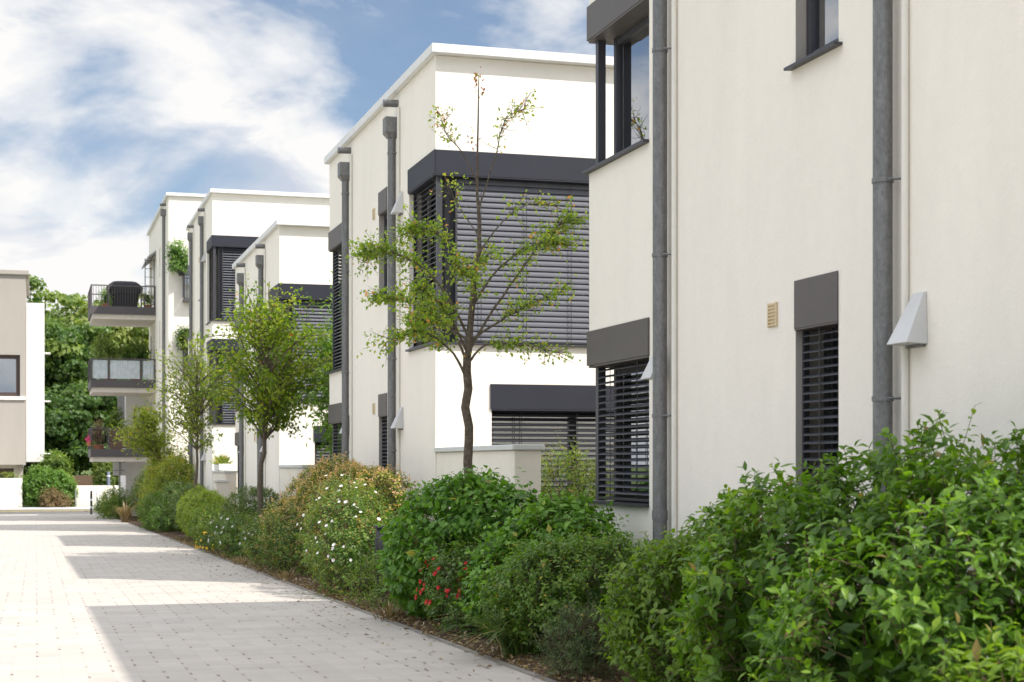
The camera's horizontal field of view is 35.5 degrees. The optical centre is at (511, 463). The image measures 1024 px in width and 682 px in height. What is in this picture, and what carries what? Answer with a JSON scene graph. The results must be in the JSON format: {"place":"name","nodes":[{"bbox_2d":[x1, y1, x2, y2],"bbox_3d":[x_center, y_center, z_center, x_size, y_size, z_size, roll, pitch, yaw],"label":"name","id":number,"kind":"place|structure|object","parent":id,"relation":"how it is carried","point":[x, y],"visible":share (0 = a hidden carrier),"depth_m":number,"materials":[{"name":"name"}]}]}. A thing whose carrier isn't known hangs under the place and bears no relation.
{"place":"outdoors","nodes":[
{"label":"outdoors","id":0,"kind":"place"},
{"bbox_2d":[0,507,93,509],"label":"sidewalk","id":1,"kind":"structure","parent":0,"point":[28,508],"depth_m":85.15,"materials":[{"name":"concrete"}]},
{"bbox_2d":[0,510,95,510],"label":"verge","id":2,"kind":"structure","parent":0,"point":[46,510],"depth_m":82.19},
{"bbox_2d":[0,512,102,514],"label":"road","id":3,"kind":"structure","parent":0,"point":[50,513],"depth_m":78.90,"materials":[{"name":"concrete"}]},
{"bbox_2d":[23,468,95,509],"bbox_3d":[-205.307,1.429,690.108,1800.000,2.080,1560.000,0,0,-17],"label":"ground","id":4,"kind":"structure","parent":0,"point":[89,471],"depth_m":99.50,"materials":[{"name":"green soil"}]},
{"bbox_2d":[0,478,22,506],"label":"terrace wall","id":5,"kind":"structure","parent":4,"relation":"on","point":[10,492],"depth_m":87.62,"materials":[{"name":"paint"}]},
{"bbox_2d":[0,471,19,477],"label":"planting","id":6,"kind":"object","parent":5,"relation":"on","point":[9,474],"visible":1,"depth_m":88.19,"materials":[{"name":"green plant"}]},
{"bbox_2d":[0,269,50,477],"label":"beige building","id":7,"kind":"structure","parent":4,"relation":"on","point":[22,354],"depth_m":88.96,"materials":[{"name":"paint"}]},
{"bbox_2d":[0,355,19,395],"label":"window","id":8,"kind":"structure","parent":7,"relation":"in","point":[17,357],"depth_m":89.01,"materials":[{"name":"grey glass"}]},
{"bbox_2d":[27,274,62,323],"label":"woodland tree","id":9,"kind":"object","parent":4,"relation":"on","point":[35,283],"visible":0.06,"depth_m":113.01,"materials":[{"name":"green plant"}]},
{"bbox_2d":[0,511,93,512],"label":"kerb","id":10,"kind":"structure","parent":4,"relation":"on","point":[38,511],"depth_m":80.46,"materials":[{"name":"concrete"}]},
{"bbox_2d":[23,448,74,490],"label":"hedge","id":11,"kind":"object","parent":4,"relation":"on","point":[49,459],"visible":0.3,"depth_m":91.51,"materials":[{"name":"green plant"}]},
{"bbox_2d":[18,463,79,506],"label":"shrub","id":12,"kind":"object","parent":4,"relation":"on","point":[35,484],"visible":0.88,"depth_m":88.18,"materials":[{"name":"green plant"}]},
{"bbox_2d":[36,485,73,506],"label":"shrub","id":13,"kind":"object","parent":4,"relation":"on","point":[59,503],"visible":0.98,"depth_m":87.55,"materials":[{"name":"brown plant"}]},
{"bbox_2d":[26,391,110,474],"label":"woodland tree","id":14,"kind":"object","parent":4,"relation":"on","point":[67,426],"visible":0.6,"depth_m":96.53,"materials":[{"name":"green plant"}]},
{"bbox_2d":[44,293,119,408],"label":"woodland tree","id":15,"kind":"object","parent":4,"relation":"on","point":[70,341],"visible":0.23,"depth_m":102.18,"materials":[{"name":"green plant"}]},
{"bbox_2d":[68,475,97,505],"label":"wall","id":16,"kind":"structure","parent":4,"relation":"on","point":[85,480],"depth_m":94.70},
{"bbox_2d":[44,357,147,474],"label":"woodland tree","id":17,"kind":"object","parent":4,"relation":"on","point":[74,388],"visible":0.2,"depth_m":99.16,"materials":[{"name":"green plant"}]},
{"bbox_2d":[44,292,148,379],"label":"woodland tree","id":18,"kind":"object","parent":4,"relation":"on","point":[126,335],"visible":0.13,"depth_m":106.84,"materials":[{"name":"green plant"}]},
{"bbox_2d":[75,485,117,506],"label":"wall","id":19,"kind":"structure","parent":4,"relation":"on","point":[83,495],"depth_m":89.17,"materials":[{"name":"paint"}]},
{"bbox_2d":[90,462,118,485],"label":"hedge","id":20,"kind":"object","parent":4,"relation":"on","point":[101,471],"visible":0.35,"depth_m":92.95,"materials":[{"name":"green plant"}]},
{"bbox_2d":[106,472,109,485],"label":"waste post","id":21,"kind":"object","parent":4,"relation":"on","point":[108,478],"visible":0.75,"depth_m":92.10,"materials":[{"name":"silver metal"}]},
{"bbox_2d":[113,462,126,492],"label":"traffic sign","id":22,"kind":"object","parent":4,"relation":"on","point":[119,469],"visible":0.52,"depth_m":68.28,"materials":[{"name":"grey metal"}]},
{"bbox_2d":[88,192,205,515],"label":"apartment house","id":23,"kind":"structure","parent":4,"relation":"on","point":[164,315],"depth_m":64.92,"materials":[{"name":"paint"}]},
{"bbox_2d":[85,434,90,445],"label":"flower pot","id":24,"kind":"object","parent":23,"relation":"hanging from","point":[88,440],"visible":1,"depth_m":64.53,"materials":[{"name":"ceramic"}]},
{"bbox_2d":[90,417,105,448],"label":"balcony plant","id":25,"kind":"object","parent":23,"relation":"on","point":[97,434],"visible":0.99,"depth_m":65.21,"materials":[{"name":"green plant"}]},
{"bbox_2d":[96,286,115,305],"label":"balcony plant","id":26,"kind":"object","parent":23,"relation":"on","point":[105,297],"visible":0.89,"depth_m":65.42,"materials":[{"name":"green plant"}]},
{"bbox_2d":[89,331,127,379],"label":"balcony plant","id":27,"kind":"object","parent":23,"relation":"on","point":[103,349],"visible":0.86,"depth_m":65.69,"materials":[{"name":"green plant"}]},
{"bbox_2d":[104,405,127,437],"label":"balcony plant","id":28,"kind":"object","parent":23,"relation":"on","point":[114,417],"visible":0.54,"depth_m":65.93,"materials":[{"name":"green plant"}]},
{"bbox_2d":[106,281,142,306],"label":"covered barbecue","id":29,"kind":"object","parent":23,"relation":"on","point":[121,295],"visible":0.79,"depth_m":65.76,"materials":[{"name":"fabric"}]},
{"bbox_2d":[117,340,151,379],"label":"balcony plant","id":30,"kind":"object","parent":23,"relation":"on","point":[137,352],"visible":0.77,"depth_m":66.08,"materials":[{"name":"green plant"}]},
{"bbox_2d":[139,287,153,306],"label":"balcony plant","id":31,"kind":"object","parent":23,"relation":"on","point":[149,301],"visible":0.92,"depth_m":65.99,"materials":[{"name":"green plant"}]},
{"bbox_2d":[163,236,187,275],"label":"window plant","id":32,"kind":"object","parent":23,"relation":"on","point":[178,259],"depth_m":58.82,"materials":[{"name":"green plant"}]},
{"bbox_2d":[171,325,188,351],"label":"window plant","id":33,"kind":"object","parent":23,"relation":"on","point":[180,333],"depth_m":58.86,"materials":[{"name":"green plant"}]},
{"bbox_2d":[113,517,555,681],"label":"bed edging","id":34,"kind":"object","parent":4,"relation":"on","point":[517,668],"visible":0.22,"depth_m":13.89,"materials":[{"name":"concrete"}]},
{"bbox_2d":[112,516,692,681],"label":"planting bed","id":35,"kind":"object","parent":4,"relation":"on","point":[170,534],"visible":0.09,"depth_m":13.39,"materials":[{"name":"brown soil"}]},
{"bbox_2d":[92,484,133,518],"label":"shrub","id":36,"kind":"object","parent":35,"relation":"on","point":[107,508],"visible":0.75,"depth_m":64.77,"materials":[{"name":"green plant"}]},
{"bbox_2d":[115,502,135,521],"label":"ornamental grass","id":37,"kind":"object","parent":35,"relation":"on","point":[125,515],"depth_m":58.46,"materials":[{"name":"beige plant"}]},
{"bbox_2d":[127,465,160,517],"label":"shrub","id":38,"kind":"object","parent":35,"relation":"on","point":[136,489],"visible":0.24,"depth_m":60.06,"materials":[{"name":"green plant"}]},
{"bbox_2d":[108,400,184,474],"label":"street tree","id":39,"kind":"object","parent":35,"relation":"on","point":[153,442],"visible":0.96,"depth_m":51.27,"materials":[{"name":"green plant"}]},
{"bbox_2d":[134,489,181,532],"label":"shrub","id":40,"kind":"object","parent":35,"relation":"on","point":[153,516],"visible":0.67,"depth_m":45.45,"materials":[{"name":"green plant"}]},
{"bbox_2d":[134,445,197,523],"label":"shrub","id":41,"kind":"object","parent":35,"relation":"on","point":[172,467],"visible":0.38,"depth_m":49.52,"materials":[{"name":"green plant"}]},
{"bbox_2d":[153,477,212,530],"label":"shrub","id":42,"kind":"object","parent":35,"relation":"on","point":[174,496],"visible":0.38,"depth_m":44.29,"materials":[{"name":"green plant"}]},
{"bbox_2d":[136,330,236,492],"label":"street tree","id":43,"kind":"object","parent":35,"relation":"on","point":[194,407],"visible":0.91,"depth_m":40.62,"materials":[{"name":"green plant"}]},
{"bbox_2d":[175,485,233,540],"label":"shrub","id":44,"kind":"object","parent":35,"relation":"on","point":[200,497],"visible":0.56,"depth_m":36.46,"materials":[{"name":"green plant"}]},
{"bbox_2d":[187,501,226,545],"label":"shrub","id":45,"kind":"object","parent":35,"relation":"on","point":[203,522],"visible":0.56,"depth_m":33.31,"materials":[{"name":"green plant"}]},
{"bbox_2d":[213,480,229,502],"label":"wall pier","id":46,"kind":"structure","parent":35,"relation":"on","point":[221,486],"depth_m":40.80,"materials":[{"name":"paint"}]},
{"bbox_2d":[212,470,236,503],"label":"garden wall","id":47,"kind":"structure","parent":35,"relation":"on","point":[230,475],"depth_m":41.57,"materials":[{"name":"paint"}]},
{"bbox_2d":[210,454,232,469],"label":"planter","id":48,"kind":"object","parent":47,"relation":"on","point":[221,463],"visible":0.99,"depth_m":42.73,"materials":[{"name":"white plastic"}]},
{"bbox_2d":[204,498,264,558],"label":"rose bush","id":49,"kind":"object","parent":35,"relation":"on","point":[225,537],"visible":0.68,"depth_m":27.84,"materials":[{"name":"green plant"}]},
{"bbox_2d":[225,554,250,564],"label":"grass tuft","id":50,"kind":"object","parent":35,"relation":"on","point":[242,559],"visible":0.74,"depth_m":26.01,"materials":[{"name":"brown plant"}]},
{"bbox_2d":[219,483,292,547],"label":"shrub","id":51,"kind":"object","parent":35,"relation":"on","point":[267,493],"visible":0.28,"depth_m":30.19,"materials":[{"name":"green plant"}]},
{"bbox_2d":[186,188,328,490],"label":"row house","id":52,"kind":"structure","parent":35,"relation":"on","point":[226,228],"depth_m":44.93,"materials":[{"name":"paint"}]},
{"bbox_2d":[216,351,219,423],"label":"window","id":53,"kind":"structure","parent":52,"relation":"in","point":[217,358],"depth_m":44.87,"materials":[{"name":"metal"}]},
{"bbox_2d":[216,248,219,319],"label":"window","id":54,"kind":"structure","parent":52,"relation":"in","point":[218,249],"depth_m":44.69,"materials":[{"name":"metal"}]},
{"bbox_2d":[220,352,234,423],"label":"window","id":55,"kind":"structure","parent":52,"relation":"in","point":[220,352],"depth_m":44.75,"materials":[{"name":"metal"}]},
{"bbox_2d":[220,248,245,319],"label":"window","id":56,"kind":"structure","parent":52,"relation":"in","point":[220,248],"depth_m":44.75,"materials":[{"name":"metal"}]},
{"bbox_2d":[192,274,332,554],"bbox_3d":[-4.281,-0.784,28.809,2.929,5.124,3.202,0,0,-17],"label":"street tree","id":57,"kind":"object","parent":35,"relation":"on","point":[271,336],"visible":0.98,"depth_m":28.56,"materials":[{"name":"green plant"}]},
{"bbox_2d":[235,498,318,573],"bbox_3d":[-3.495,1.089,23.903,1.050,1.226,4.925,0,0,-17],"label":"shrub","id":58,"kind":"object","parent":35,"relation":"on","point":[259,538],"visible":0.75,"depth_m":22.75,"materials":[{"name":"green plant"}]},
{"bbox_2d":[265,566,303,579],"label":"grass tuft","id":59,"kind":"object","parent":35,"relation":"on","point":[283,575],"visible":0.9,"depth_m":21.54,"materials":[{"name":"brown plant"}]},
{"bbox_2d":[232,219,340,507],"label":"row house","id":60,"kind":"structure","parent":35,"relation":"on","point":[294,254],"depth_m":32.51,"materials":[{"name":"paint"}]},
{"bbox_2d":[257,444,257,478],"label":"window","id":61,"kind":"structure","parent":60,"relation":"in","point":[257,444],"depth_m":35.49,"materials":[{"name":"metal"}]},
{"bbox_2d":[278,300,289,384],"bbox_3d":[-4.726,-2.294,33.086,0.070,2.048,1.280,0,0,-17],"label":"window","id":62,"kind":"structure","parent":60,"relation":"in","point":[287,301],"depth_m":32.47,"materials":[{"name":"metal"}]},
{"bbox_2d":[290,302,332,400],"bbox_3d":[-3.626,-2.294,32.782,1.855,2.048,0.070,0,0,-17],"label":"window","id":63,"kind":"structure","parent":60,"relation":"in","point":[291,302],"depth_m":32.49,"materials":[{"name":"metal"}]},
{"bbox_2d":[315,442,329,463],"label":"window","id":64,"kind":"structure","parent":60,"relation":"in","point":[315,442],"depth_m":32.70,"materials":[{"name":"metal"}]},
{"bbox_2d":[278,465,318,531],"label":"garden wall","id":65,"kind":"structure","parent":35,"relation":"on","point":[293,470],"depth_m":31.03,"materials":[{"name":"paint"}]},
{"bbox_2d":[290,270,340,464],"bbox_3d":[-3.086,-0.916,30.177,2.456,5.418,2.332,0,0,-17],"label":"garden tree","id":66,"kind":"object","parent":35,"relation":"on","point":[328,436],"visible":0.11,"depth_m":29.69,"materials":[{"name":"green plant"}]},
{"bbox_2d":[259,451,423,572],"bbox_3d":[-2.475,0.724,22.264,1.628,1.814,6.461,0,0,-17],"label":"shrub","id":67,"kind":"object","parent":35,"relation":"on","point":[381,478],"visible":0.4,"depth_m":22.06,"materials":[{"name":"green plant"}]},
{"bbox_2d":[292,464,396,597],"bbox_3d":[-1.911,0.800,19.031,1.343,1.680,3.216,0,0,-17],"label":"rose bush","id":68,"kind":"object","parent":35,"relation":"on","point":[336,532],"visible":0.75,"depth_m":18.57,"materials":[{"name":"green plant"}]},
{"bbox_2d":[374,525,384,597],"bbox_3d":[-1.449,1.141,17.566,0.120,0.930,0.120,0,0,-17],"label":"path light","id":69,"kind":"object","parent":35,"relation":"on","point":[378,545],"visible":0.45,"depth_m":17.52,"materials":[{"name":"plastic"}]},
{"bbox_2d":[343,549,422,614],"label":"shrub","id":70,"kind":"object","parent":35,"relation":"on","point":[374,595],"visible":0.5,"depth_m":16.41,"materials":[{"name":"green plant"}]},
{"bbox_2d":[363,600,406,619],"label":"grass tuft","id":71,"kind":"object","parent":35,"relation":"on","point":[389,609],"visible":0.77,"depth_m":15.11,"materials":[{"name":"brown plant"}]},
{"bbox_2d":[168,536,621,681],"bbox_3d":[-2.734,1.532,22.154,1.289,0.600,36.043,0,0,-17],"label":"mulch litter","id":72,"kind":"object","parent":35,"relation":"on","point":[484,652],"visible":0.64,"depth_m":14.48,"materials":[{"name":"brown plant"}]},
{"bbox_2d":[195,531,216,552],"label":"daisy plant","id":73,"kind":"object","parent":72,"relation":"on","point":[207,547],"visible":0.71,"depth_m":30.75,"materials":[{"name":"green plant"}]},
{"bbox_2d":[414,518,504,635],"bbox_3d":[-0.339,0.981,13.437,0.897,1.054,1.345,0,0,-17],"label":"rose bush","id":74,"kind":"object","parent":35,"relation":"on","point":[450,592],"visible":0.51,"depth_m":13.41,"materials":[{"name":"green plant"}]},
{"bbox_2d":[345,66,588,551],"bbox_3d":[-0.364,-1.103,15.055,2.458,5.252,1.314,0,0,-7],"label":"street tree","id":75,"kind":"object","parent":35,"relation":"on","point":[369,250],"visible":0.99,"depth_m":14.97,"materials":[{"name":"green plant"}]},
{"bbox_2d":[373,465,561,624],"bbox_3d":[-0.391,0.781,14.717,1.527,1.544,2.258,0,0,-38],"label":"shrub","id":76,"kind":"object","parent":35,"relation":"on","point":[455,492],"visible":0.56,"depth_m":14.40,"materials":[{"name":"green plant"}]},
{"bbox_2d":[324,43,613,579],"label":"row house","id":77,"kind":"structure","parent":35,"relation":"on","point":[385,159],"depth_m":20.16,"materials":[{"name":"paint"}]},
{"bbox_2d":[341,253,341,366],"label":"window","id":78,"kind":"structure","parent":77,"relation":"in","point":[341,253],"depth_m":26.61,"materials":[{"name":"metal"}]},
{"bbox_2d":[379,417,386,493],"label":"window","id":79,"kind":"structure","parent":77,"relation":"in","point":[380,418],"depth_m":22.89,"materials":[{"name":"metal"}]},
{"bbox_2d":[379,214,386,293],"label":"window","id":80,"kind":"structure","parent":77,"relation":"in","point":[382,219],"depth_m":22.89,"materials":[{"name":"metal"}]},
{"bbox_2d":[422,179,450,343],"bbox_3d":[-0.976,-2.514,20.482,0.070,2.048,1.280,0,0,-17],"label":"window","id":81,"kind":"structure","parent":77,"relation":"in","point":[446,200],"depth_m":20.07,"materials":[{"name":"metal"}]},
{"bbox_2d":[451,179,575,344],"bbox_3d":[0.124,-2.514,20.178,1.855,2.048,0.070,0,0,-17],"label":"window","id":82,"kind":"structure","parent":77,"relation":"in","point":[453,189],"depth_m":19.89,"materials":[{"name":"metal"}]},
{"bbox_2d":[492,411,613,490],"bbox_3d":[0.769,0.346,20.422,2.280,2.009,0.070,0,0,-17],"label":"window","id":83,"kind":"structure","parent":77,"relation":"in","point":[569,416],"depth_m":20.38,"materials":[{"name":"metal"}]},
{"bbox_2d":[434,444,544,509],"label":"garden wall","id":84,"kind":"structure","parent":35,"relation":"on","point":[508,460],"depth_m":16.82,"materials":[{"name":"paint"}]},
{"bbox_2d":[419,594,567,657],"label":"strap grass","id":85,"kind":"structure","parent":35,"relation":"on","point":[515,648],"depth_m":11.52,"materials":[{"name":"green plant"}]},
{"bbox_2d":[452,489,633,636],"bbox_3d":[0.307,0.862,13.006,1.574,1.308,1.492,0,0,-17],"label":"shrub","id":86,"kind":"object","parent":35,"relation":"on","point":[527,526],"visible":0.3,"depth_m":12.84,"materials":[{"name":"green plant"}]},
{"bbox_2d":[528,593,626,681],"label":"shrub","id":87,"kind":"object","parent":35,"relation":"on","point":[585,653],"visible":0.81,"depth_m":10.21,"materials":[{"name":"green plant"}]},
{"bbox_2d":[541,428,613,542],"bbox_3d":[0.830,0.570,17.257,1.462,1.926,2.262,0,0,-17],"label":"shrub","id":88,"kind":"object","parent":35,"relation":"on","point":[580,481],"visible":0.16,"depth_m":17.40,"materials":[{"name":"green plant"}]},
{"bbox_2d":[477,517,681,662],"bbox_3d":[0.473,0.935,11.622,1.259,1.089,2.106,0,0,-41],"label":"shrub","id":89,"kind":"object","parent":35,"relation":"on","point":[579,558],"visible":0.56,"depth_m":11.38,"materials":[{"name":"green plant"}]},
{"bbox_2d":[584,502,773,681],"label":"shrub","id":90,"kind":"object","parent":35,"relation":"on","point":[660,611],"visible":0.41,"depth_m":9.02,"materials":[{"name":"green plant"}]},
{"bbox_2d":[663,402,1023,681],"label":"shrub","id":91,"kind":"object","parent":35,"relation":"on","point":[814,582],"visible":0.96,"depth_m":6.91,"materials":[{"name":"green plant"}]},
{"bbox_2d":[928,624,1023,681],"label":"shrub","id":92,"kind":"object","parent":35,"relation":"on","point":[975,652],"visible":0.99,"depth_m":5.44,"materials":[{"name":"green plant"}]},
{"bbox_2d":[582,0,1023,657],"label":"row house","id":93,"kind":"structure","parent":4,"relation":"on","point":[806,228],"depth_m":10.36,"materials":[{"name":"paint"}]},
{"bbox_2d":[614,362,648,502],"bbox_3d":[1.111,-0.259,13.466,0.070,1.178,1.280,0,0,-17],"label":"window","id":94,"kind":"structure","parent":93,"relation":"in","point":[641,367],"depth_m":13.78,"materials":[{"name":"metal"}]},
{"bbox_2d":[614,15,648,153],"bbox_3d":[1.111,-3.159,13.466,0.070,1.138,1.280,0,0,-17],"label":"window","id":95,"kind":"structure","parent":93,"relation":"in","point":[631,48],"depth_m":13.73,"materials":[{"name":"glass"}]},
{"bbox_2d":[796,331,838,532],"bbox_3d":[2.042,-0.164,10.094,0.269,1.386,0.574,0,0,-17],"label":"window","id":96,"kind":"structure","parent":93,"relation":"in","point":[798,333],"depth_m":10.34,"materials":[{"name":"metal"}]},
{"bbox_2d":[796,0,838,60],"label":"window","id":97,"kind":"structure","parent":93,"relation":"in","point":[817,21],"depth_m":10.29,"materials":[{"name":"glass"}]},
{"bbox_2d":[0,514,545,681],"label":"paved lane","id":98,"kind":"structure","parent":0,"point":[88,598],"depth_m":14.69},
{"bbox_2d":[90,491,92,513],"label":"bollard","id":99,"kind":"object","parent":98,"relation":"on","point":[91,499],"visible":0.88,"depth_m":76.97,"materials":[{"name":"plastic"}]},
{"bbox_2d":[146,536,544,679],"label":"fallen leaves","id":100,"kind":"object","parent":98,"relation":"on","point":[489,665],"visible":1,"depth_m":15.11,"materials":[{"name":"brown plant"}]},
{"bbox_2d":[0,0,613,466],"label":"sky","id":101,"kind":"structure","parent":0,"point":[108,108],"materials":[{"name":"blue"}]}
]}

